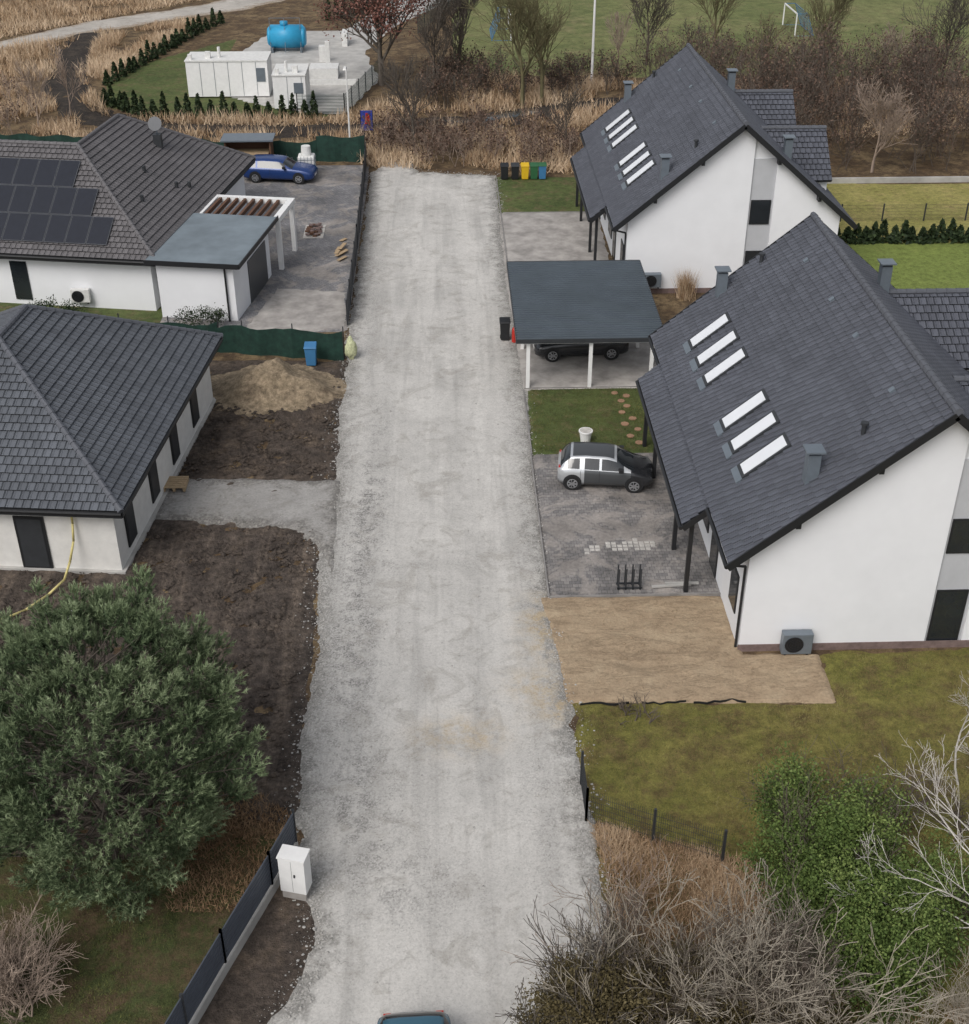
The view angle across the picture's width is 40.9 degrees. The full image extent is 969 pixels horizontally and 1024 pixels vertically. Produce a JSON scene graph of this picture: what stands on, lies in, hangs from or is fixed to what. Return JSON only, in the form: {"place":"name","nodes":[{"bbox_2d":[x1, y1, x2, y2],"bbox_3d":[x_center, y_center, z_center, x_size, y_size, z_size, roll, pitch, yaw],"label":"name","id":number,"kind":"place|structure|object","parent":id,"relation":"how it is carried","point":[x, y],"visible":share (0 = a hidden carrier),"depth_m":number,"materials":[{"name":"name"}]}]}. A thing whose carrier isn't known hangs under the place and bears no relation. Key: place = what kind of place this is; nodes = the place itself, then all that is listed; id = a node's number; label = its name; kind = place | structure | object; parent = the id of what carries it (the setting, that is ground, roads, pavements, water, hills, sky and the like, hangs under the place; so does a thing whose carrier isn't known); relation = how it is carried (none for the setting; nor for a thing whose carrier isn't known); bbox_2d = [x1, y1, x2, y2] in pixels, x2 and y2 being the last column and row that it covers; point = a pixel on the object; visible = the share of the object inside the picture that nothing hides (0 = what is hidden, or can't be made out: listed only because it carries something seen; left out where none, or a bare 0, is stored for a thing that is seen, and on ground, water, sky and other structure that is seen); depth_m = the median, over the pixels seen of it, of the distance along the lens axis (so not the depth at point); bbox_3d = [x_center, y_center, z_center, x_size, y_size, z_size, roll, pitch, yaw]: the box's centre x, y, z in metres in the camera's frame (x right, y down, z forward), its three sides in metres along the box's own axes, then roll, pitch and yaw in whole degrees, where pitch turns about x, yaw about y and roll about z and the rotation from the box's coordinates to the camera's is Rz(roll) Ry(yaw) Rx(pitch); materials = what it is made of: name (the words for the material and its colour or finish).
{"place":"outdoors","nodes":[
{"label":"outdoors","id":0,"kind":"place"},
{"bbox_2d":[0,828,278,1023],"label":"shaded grass","id":1,"kind":"structure","parent":0,"point":[162,965],"depth_m":33.26,"materials":[{"name":"plant"}]},
{"bbox_2d":[0,0,283,50],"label":"dirt track","id":2,"kind":"structure","parent":0,"point":[150,17],"depth_m":129.62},
{"bbox_2d":[105,40,328,116],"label":"station lawn","id":3,"kind":"structure","parent":0,"point":[167,76],"depth_m":107.43,"materials":[{"name":"plant"}]},
{"bbox_2d":[100,83,318,118],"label":"thuja hedge","id":4,"kind":"object","parent":3,"relation":"on","point":[121,98],"visible":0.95,"depth_m":98.70,"materials":[{"name":"plant"}]},
{"bbox_2d":[156,478,339,571],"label":"crushed stone driveway","id":5,"kind":"structure","parent":0,"point":[301,500],"depth_m":51.16,"materials":[{"name":"gravel"}]},
{"bbox_2d":[198,886,314,1023],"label":"roadside soil","id":6,"kind":"structure","parent":0,"point":[255,979],"depth_m":32.59,"materials":[{"name":"soil"}]},
{"bbox_2d":[164,809,298,1023],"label":"panel fence","id":7,"kind":"object","parent":6,"relation":"on","point":[206,981],"visible":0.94,"depth_m":32.49,"materials":[{"name":"metal"}]},
{"bbox_2d":[276,844,311,900],"bbox_3d":[-4.983,9.537,34.226,0.760,1.550,0.495,7,33,11],"label":"utility cabinet","id":8,"kind":"object","parent":6,"relation":"on","point":[294,868],"visible":1,"depth_m":33.95,"materials":[{"name":"white paint"}]},
{"bbox_2d":[160,159,629,1023],"bbox_3d":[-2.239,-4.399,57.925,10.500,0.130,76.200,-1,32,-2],"label":"gravel road","id":9,"kind":"structure","parent":0,"point":[440,928],"depth_m":42.32,"materials":[{"name":"gravel"}]},
{"bbox_2d":[0,0,968,957],"bbox_3d":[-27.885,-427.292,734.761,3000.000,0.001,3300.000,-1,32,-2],"label":"ground","id":10,"kind":"structure","parent":0,"point":[244,28],"depth_m":96.56,"materials":[{"name":"soil"}]},
{"bbox_2d":[0,889,87,1023],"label":"pale shrub","id":11,"kind":"object","parent":10,"relation":"on","point":[8,982],"visible":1,"depth_m":31.31,"materials":[{"name":"plant"}]},
{"bbox_2d":[0,302,162,322],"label":"garden behind houses","id":12,"kind":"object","parent":10,"relation":"on","point":[149,316],"visible":0.02,"depth_m":67.47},
{"bbox_2d":[0,0,200,37],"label":"reed verge","id":13,"kind":"structure","parent":10,"relation":"on","point":[29,9],"depth_m":131.74,"materials":[{"name":"plant"}]},
{"bbox_2d":[0,304,222,573],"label":"white bungalow","id":14,"kind":"object","parent":10,"relation":"on","point":[103,418],"visible":1,"depth_m":48.25,"materials":[{"name":"tile"}]},
{"bbox_2d":[12,390,199,567],"bbox_3d":[-16.993,-1.771,51.407,9.572,2.280,10.959,-1,32,-2],"label":"door and windows","id":15,"kind":"structure","parent":14,"relation":"in","point":[31,534],"depth_m":47.25,"materials":[{"name":"glass"}]},
{"bbox_2d":[0,563,270,922],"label":"pine tree","id":16,"kind":"object","parent":10,"relation":"on","point":[20,658],"visible":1,"depth_m":32.74,"materials":[{"name":"green plant"}]},
{"bbox_2d":[82,15,195,79],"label":"reed","id":17,"kind":"object","parent":10,"relation":"on","point":[97,65],"visible":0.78,"depth_m":118.79,"materials":[{"name":"plant"}]},
{"bbox_2d":[0,113,297,321],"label":"white house with solar panels","id":18,"kind":"structure","parent":10,"relation":"on","point":[118,211],"depth_m":67.79,"materials":[{"name":"grey tile"}]},
{"bbox_2d":[0,130,317,160],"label":"green screen fence","id":19,"kind":"object","parent":10,"relation":"on","point":[289,149],"visible":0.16,"depth_m":89.52,"materials":[{"name":"fabric"}]},
{"bbox_2d":[0,519,318,859],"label":"dark soil plot","id":20,"kind":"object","parent":10,"relation":"on","point":[305,649],"visible":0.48,"depth_m":45.27,"materials":[{"name":"soil"}]},
{"bbox_2d":[157,785,291,913],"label":"dead grass under pine","id":21,"kind":"structure","parent":20,"relation":"on","point":[233,877],"depth_m":35.63,"materials":[{"name":"plant"}]},
{"bbox_2d":[102,7,224,85],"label":"thuja hedge","id":22,"kind":"object","parent":10,"relation":"on","point":[175,40],"visible":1,"depth_m":116.20,"materials":[{"name":"plant"}]},
{"bbox_2d":[117,313,344,360],"bbox_3d":[-20.378,-9.078,63.875,27.552,1.700,0.330,4,32,7],"label":"green screen fence","id":23,"kind":"object","parent":10,"relation":"on","point":[288,343],"visible":0.4,"depth_m":62.65,"materials":[{"name":"fabric"}]},
{"bbox_2d":[220,133,274,154],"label":"wood shelter","id":24,"kind":"object","parent":10,"relation":"on","point":[254,143],"visible":0.54,"depth_m":87.90,"materials":[{"name":"wood"}]},
{"bbox_2d":[178,360,348,491],"bbox_3d":[-10.218,-3.998,57.259,9.100,0.183,14.170,-1,32,-2],"label":"loose soil plot","id":25,"kind":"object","parent":10,"relation":"on","point":[224,367],"visible":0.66,"depth_m":55.51,"materials":[{"name":"soil"}]},
{"bbox_2d":[211,357,346,416],"bbox_3d":[-9.708,-6.322,59.654,8.040,1.559,6.240,-1,32,-2],"label":"sand heap","id":26,"kind":"object","parent":25,"relation":"on","point":[275,384],"visible":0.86,"depth_m":58.80,"materials":[{"name":"sand"}]},
{"bbox_2d":[160,165,368,331],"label":"paved yard","id":27,"kind":"structure","parent":10,"relation":"on","point":[328,196],"depth_m":77.52,"materials":[{"name":"concrete"}]},
{"bbox_2d":[244,154,317,183],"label":"blue estate car","id":28,"kind":"object","parent":27,"relation":"on","point":[273,166],"visible":0.86,"depth_m":85.02,"materials":[{"name":"paint"}]},
{"bbox_2d":[247,288,345,331],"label":"concrete apron","id":29,"kind":"object","parent":10,"relation":"on","point":[310,310],"visible":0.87,"depth_m":67.44,"materials":[{"name":"concrete"}]},
{"bbox_2d":[228,0,442,113],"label":"station yard","id":30,"kind":"structure","parent":10,"relation":"on","point":[353,58],"depth_m":115.48,"materials":[{"name":"concrete"}]},
{"bbox_2d":[184,47,272,96],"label":"white container","id":31,"kind":"object","parent":30,"relation":"on","point":[230,73],"visible":1,"depth_m":103.09,"materials":[{"name":"metal"}]},
{"bbox_2d":[267,18,306,52],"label":"blue storage tank","id":32,"kind":"object","parent":30,"relation":"on","point":[284,34],"visible":0.99,"depth_m":116.35,"materials":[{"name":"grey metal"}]},
{"bbox_2d":[271,61,310,108],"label":"white container","id":33,"kind":"object","parent":30,"relation":"on","point":[289,79],"visible":0.91,"depth_m":99.97,"materials":[{"name":"metal"}]},
{"bbox_2d":[309,29,355,84],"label":"station equipment","id":34,"kind":"object","parent":30,"relation":"on","point":[327,72],"visible":0.7,"depth_m":108.83,"materials":[{"name":"white metal"}]},
{"bbox_2d":[316,132,364,161],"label":"green screen fence","id":35,"kind":"object","parent":10,"relation":"on","point":[334,149],"visible":0.96,"depth_m":89.09,"materials":[{"name":"fabric"}]},
{"bbox_2d":[313,0,443,85],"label":"russet oak tree","id":36,"kind":"object","parent":10,"relation":"on","point":[380,17],"visible":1,"depth_m":104.18,"materials":[{"name":"orange plant"}]},
{"bbox_2d":[375,51,434,152],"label":"bare tree","id":37,"kind":"object","parent":10,"relation":"on","point":[406,87],"visible":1,"depth_m":89.24,"materials":[{"name":"brown plant"}]},
{"bbox_2d":[411,0,463,92],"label":"bare tree","id":38,"kind":"object","parent":10,"relation":"on","point":[438,25],"visible":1,"depth_m":102.29,"materials":[{"name":"brown plant"}]},
{"bbox_2d":[351,92,584,167],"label":"road end brush","id":39,"kind":"object","parent":10,"relation":"on","point":[433,130],"visible":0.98,"depth_m":90.44,"materials":[{"name":"plant"}]},
{"bbox_2d":[0,34,968,173],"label":"reed bed","id":40,"kind":"object","parent":10,"relation":"on","point":[586,118],"visible":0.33,"depth_m":98.39,"materials":[{"name":"plant"}]},
{"bbox_2d":[39,32,946,137],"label":"ditch mud","id":41,"kind":"structure","parent":10,"relation":"on","point":[76,49],"depth_m":100.89,"materials":[{"name":"soil"}]},
{"bbox_2d":[460,0,570,108],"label":"bare tree","id":42,"kind":"object","parent":10,"relation":"on","point":[513,27],"visible":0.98,"depth_m":97.54,"materials":[{"name":"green plant"}]},
{"bbox_2d":[412,40,645,108],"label":"ditch brush","id":43,"kind":"object","parent":10,"relation":"on","point":[481,73],"visible":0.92,"depth_m":104.23,"materials":[{"name":"brown plant"}]},
{"bbox_2d":[489,0,572,104],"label":"bare tree","id":44,"kind":"object","parent":10,"relation":"on","point":[541,66],"visible":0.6,"depth_m":99.63,"materials":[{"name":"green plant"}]},
{"bbox_2d":[495,177,584,212],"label":"lawn plot","id":45,"kind":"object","parent":10,"relation":"on","point":[551,194],"visible":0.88,"depth_m":83.40,"materials":[{"name":"plant"}]},
{"bbox_2d":[506,260,661,387],"bbox_3d":[4.667,-9.204,62.918,6.810,2.827,9.160,-1,32,-2],"label":"carport","id":46,"kind":"object","parent":10,"relation":"on","point":[590,302],"visible":0.95,"depth_m":61.58,"materials":[{"name":"metal"}]},
{"bbox_2d":[512,318,659,390],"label":"carport slab","id":47,"kind":"structure","parent":10,"relation":"on","point":[630,367],"depth_m":61.52,"materials":[{"name":"concrete"}]},
{"bbox_2d":[533,343,628,361],"bbox_3d":[4.613,-8.351,62.682,4.524,1.504,2.200,-3,32,-4],"label":"black estate car","id":48,"kind":"object","parent":47,"relation":"on","point":[556,352],"visible":0.39,"depth_m":62.01,"materials":[{"name":"paint"}]},
{"bbox_2d":[502,831,677,994],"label":"roadside saplings","id":49,"kind":"object","parent":10,"relation":"on","point":[642,883],"visible":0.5,"depth_m":32.91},
{"bbox_2d":[528,387,653,455],"bbox_3d":[5.009,-4.132,57.399,7.050,0.235,7.050,-1,32,-2],"label":"lawn strip","id":50,"kind":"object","parent":10,"relation":"on","point":[618,431],"depth_m":57.40,"materials":[{"name":"plant"}]},
{"bbox_2d":[496,177,720,597],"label":"kerb","id":51,"kind":"structure","parent":10,"relation":"on","point":[660,594],"depth_m":48.88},
{"bbox_2d":[541,596,835,703],"bbox_3d":[6.589,4.517,43.616,9.920,0.174,6.800,-1,32,-2],"label":"sand bed","id":52,"kind":"object","parent":10,"relation":"on","point":[690,659],"visible":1,"depth_m":42.99,"materials":[{"name":"sand"}]},
{"bbox_2d":[452,0,968,77],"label":"football pitch","id":53,"kind":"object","parent":10,"relation":"on","point":[576,31],"visible":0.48,"depth_m":126.49,"materials":[{"name":"green plant"}]},
{"bbox_2d":[570,46,857,259],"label":"trim and gutters","id":54,"kind":"structure","parent":10,"relation":"on","point":[781,160],"depth_m":66.69,"materials":[{"name":"metal"}]},
{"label":"roof deck","id":55,"kind":"object","parent":54,"relation":"attached to","visible":0},
{"bbox_2d":[571,146,605,217],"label":"porch roof","id":56,"kind":"structure","parent":55,"relation":"attached to","point":[589,186],"depth_m":74.69,"materials":[{"name":"tile"}]},
{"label":"roof deck","id":57,"kind":"object","parent":54,"relation":"attached to","visible":0},
{"bbox_2d":[581,46,742,226],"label":"roof slope","id":58,"kind":"structure","parent":57,"relation":"on","point":[673,116],"depth_m":72.22,"materials":[{"name":"tile"}]},
{"bbox_2d":[601,68,716,190],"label":"skylights","id":59,"kind":"object","parent":58,"relation":"on","point":[630,156],"visible":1,"depth_m":72.84,"materials":[{"name":"white glass"}]},
{"bbox_2d":[600,130,839,287],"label":"walls","id":60,"kind":"structure","parent":10,"relation":"on","point":[695,219],"depth_m":67.65,"materials":[{"name":"white paint"}]},
{"bbox_2d":[743,158,776,264],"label":"grey panel","id":61,"kind":"object","parent":60,"relation":"attached to","point":[762,187],"visible":0.64,"depth_m":67.12,"materials":[{"name":"paint"}]},
{"bbox_2d":[573,647,968,1010],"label":"lawn garden","id":62,"kind":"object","parent":10,"relation":"on","point":[670,748],"visible":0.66,"depth_m":39.40,"materials":[{"name":"plant"}]},
{"bbox_2d":[580,751,727,862],"bbox_3d":[4.297,8.493,36.132,4.878,1.300,1.213,24,39,33],"label":"wire fence","id":63,"kind":"object","parent":62,"relation":"on","point":[585,790],"visible":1,"depth_m":35.95,"materials":[{"name":"metal"}]},
{"bbox_2d":[584,823,968,1023],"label":"rough grass strip","id":64,"kind":"object","parent":10,"relation":"on","point":[603,879],"visible":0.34,"depth_m":33.98,"materials":[{"name":"plant"}]},
{"bbox_2d":[495,878,877,1023],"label":"bare shrub","id":65,"kind":"object","parent":64,"relation":"on","point":[609,996],"visible":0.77,"depth_m":29.52,"materials":[{"name":"brown plant"}]},
{"bbox_2d":[588,817,814,956],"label":"dry grass","id":66,"kind":"structure","parent":64,"relation":"on","point":[720,877],"depth_m":34.95,"materials":[{"name":"plant"}]},
{"bbox_2d":[537,848,895,1023],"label":"bare shrub","id":67,"kind":"object","parent":64,"relation":"on","point":[804,959],"visible":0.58,"depth_m":29.95,"materials":[{"name":"plant"}]},
{"bbox_2d":[529,850,968,1023],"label":"bare shrub","id":68,"kind":"object","parent":64,"relation":"on","point":[757,941],"visible":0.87,"depth_m":29.46,"materials":[{"name":"plant"}]},
{"bbox_2d":[719,734,968,1023],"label":"evergreen shrub","id":69,"kind":"object","parent":64,"relation":"on","point":[824,840],"visible":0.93,"depth_m":32.37,"materials":[{"name":"green plant"}]},
{"bbox_2d":[820,937,968,1023],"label":"bare shrub","id":70,"kind":"object","parent":64,"relation":"on","point":[963,998],"visible":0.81,"depth_m":30.07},
{"bbox_2d":[614,11,968,173],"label":"brown thicket","id":71,"kind":"object","parent":10,"relation":"on","point":[919,65],"visible":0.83,"depth_m":97.38,"materials":[{"name":"plant"}]},
{"bbox_2d":[635,215,968,647],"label":"trim and gutters","id":72,"kind":"structure","parent":10,"relation":"on","point":[882,466],"depth_m":41.10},
{"bbox_3d":[7.056,-2.785,49.000,0.922,0.803,11.250,-1,32,-2],"label":"roof deck","id":73,"kind":"object","parent":72,"relation":"attached to","visible":0},
{"bbox_2d":[638,364,708,524],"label":"porch roof","id":74,"kind":"structure","parent":73,"relation":"attached to","point":[685,484],"depth_m":48.27,"materials":[{"name":"tile"}]},
{"bbox_3d":[10.642,-5.208,47.211,6.375,5.381,17.450,-1,32,-2],"label":"roof deck","id":75,"kind":"object","parent":72,"relation":"attached to","visible":0},
{"bbox_2d":[650,216,953,562],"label":"roof slope","id":76,"kind":"structure","parent":75,"relation":"on","point":[815,369],"depth_m":45.34,"materials":[{"name":"tile"}]},
{"bbox_2d":[682,257,895,483],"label":"skylights","id":77,"kind":"object","parent":76,"relation":"on","point":[778,445],"visible":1,"depth_m":46.53,"materials":[{"name":"white glass"}]},
{"bbox_2d":[715,252,896,484],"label":"chimneys and vents","id":78,"kind":"object","parent":76,"relation":"on","point":[812,461],"visible":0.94,"depth_m":50.34,"materials":[{"name":"grey metal"}]},
{"bbox_2d":[810,212,963,415],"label":"ridge tiles","id":79,"kind":"object","parent":75,"relation":"on","point":[930,374],"visible":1,"depth_m":43.88,"materials":[{"name":"tile"}]},
{"bbox_2d":[698,370,968,645],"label":"walls","id":80,"kind":"structure","parent":10,"relation":"on","point":[862,562],"depth_m":41.78,"materials":[{"name":"white paint"}]},
{"bbox_2d":[703,516,968,640],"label":"windows","id":81,"kind":"structure","parent":80,"relation":"attached to","point":[947,614],"depth_m":43.03,"materials":[{"name":"black glass"}]},
{"bbox_2d":[924,459,968,640],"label":"grey panel","id":82,"kind":"object","parent":80,"relation":"attached to","point":[954,572],"visible":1,"depth_m":42.01,"materials":[{"name":"paint"}]},
{"bbox_2d":[737,640,968,651],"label":"plinth","id":83,"kind":"structure","parent":10,"relation":"on","point":[864,645],"depth_m":43.51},
{"bbox_2d":[855,74,920,172],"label":"bare tree","id":84,"kind":"object","parent":10,"relation":"on","point":[887,108],"visible":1,"depth_m":85.20,"materials":[{"name":"plant"}]},
{"bbox_2d":[823,733,968,929],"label":"birch tree","id":85,"kind":"object","parent":10,"relation":"on","point":[949,828],"visible":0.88,"depth_m":30.71,"materials":[{"name":"grey plant"}]},
{"bbox_2d":[827,183,968,243],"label":"yellow lawn","id":86,"kind":"structure","parent":10,"relation":"on","point":[934,197],"depth_m":82.17,"materials":[{"name":"plant"}]},
{"bbox_2d":[827,176,968,183],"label":"garden wall","id":87,"kind":"structure","parent":10,"relation":"on","point":[929,179],"depth_m":85.56,"materials":[{"name":"concrete"}]},
{"bbox_2d":[837,217,968,244],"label":"boxwood hedge","id":88,"kind":"object","parent":10,"relation":"on","point":[867,236],"visible":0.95,"depth_m":75.78,"materials":[{"name":"plant"}]},
{"bbox_2d":[849,243,968,288],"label":"lawn bright","id":89,"kind":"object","parent":10,"relation":"on","point":[936,265],"visible":0.27,"depth_m":73.39,"materials":[{"name":"plant"}]},
{"bbox_2d":[867,742,968,953],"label":"bramble thicket","id":90,"kind":"object","parent":10,"relation":"on","point":[955,812],"visible":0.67,"depth_m":36.00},
{"bbox_2d":[900,0,968,81],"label":"bare tree","id":91,"kind":"object","parent":10,"relation":"on","point":[957,9],"visible":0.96,"depth_m":104.29,"materials":[{"name":"brown plant"}]},
{"bbox_2d":[499,212,608,317],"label":"concrete driveway","id":92,"kind":"structure","parent":0,"point":[559,236],"depth_m":76.73,"materials":[{"name":"concrete"}]},
{"bbox_2d":[532,453,720,596],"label":"paved driveway","id":93,"kind":"structure","parent":0,"point":[575,523],"depth_m":49.11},
{"bbox_2d":[557,442,652,492],"bbox_3d":[4.864,-1.887,52.337,3.804,1.504,2.070,3,32,4],"label":"silver hatchback car","id":94,"kind":"object","parent":93,"relation":"on","point":[592,463],"visible":1,"depth_m":51.71,"materials":[{"name":"paint"}]},
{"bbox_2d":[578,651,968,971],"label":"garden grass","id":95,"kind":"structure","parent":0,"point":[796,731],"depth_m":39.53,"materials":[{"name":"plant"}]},
{"bbox_3d":[16.858,-5.316,47.384,6.375,5.381,17.450,-1,32,-2],"label":"roof deck","id":96,"kind":"object","parent":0,"visible":0},
{"bbox_2d":[826,225,968,418],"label":"roof slope","id":97,"kind":"structure","parent":96,"relation":"on","point":[945,366],"depth_m":47.44,"materials":[{"name":"tile"}]},
{"bbox_3d":[17.599,-7.084,50.809,3.648,2.228,2.575,-1,32,-2],"label":"roof deck","id":98,"kind":"object","parent":97,"relation":"attached to","visible":0},
{"bbox_2d":[891,293,968,368],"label":"dormer roof","id":99,"kind":"structure","parent":98,"relation":"on","point":[942,320],"depth_m":50.88,"materials":[{"name":"tile"}]},
{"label":"roof deck","id":100,"kind":"object","parent":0,"visible":0},
{"bbox_2d":[698,54,855,223],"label":"roof slope","id":101,"kind":"structure","parent":100,"relation":"on","point":[754,119],"depth_m":69.83,"materials":[{"name":"tile"}]},
{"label":"roof deck","id":102,"kind":"object","parent":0,"visible":0},
{"bbox_2d":[765,129,831,180],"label":"dormer roof","id":103,"kind":"structure","parent":102,"relation":"on","point":[810,154],"depth_m":70.44,"materials":[{"name":"tile"}]},
{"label":"roof deck","id":104,"kind":"object","parent":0,"visible":0},
{"bbox_2d":[736,92,795,125],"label":"dormer roof","id":105,"kind":"structure","parent":104,"relation":"on","point":[772,109],"depth_m":77.09,"materials":[{"name":"tile"}]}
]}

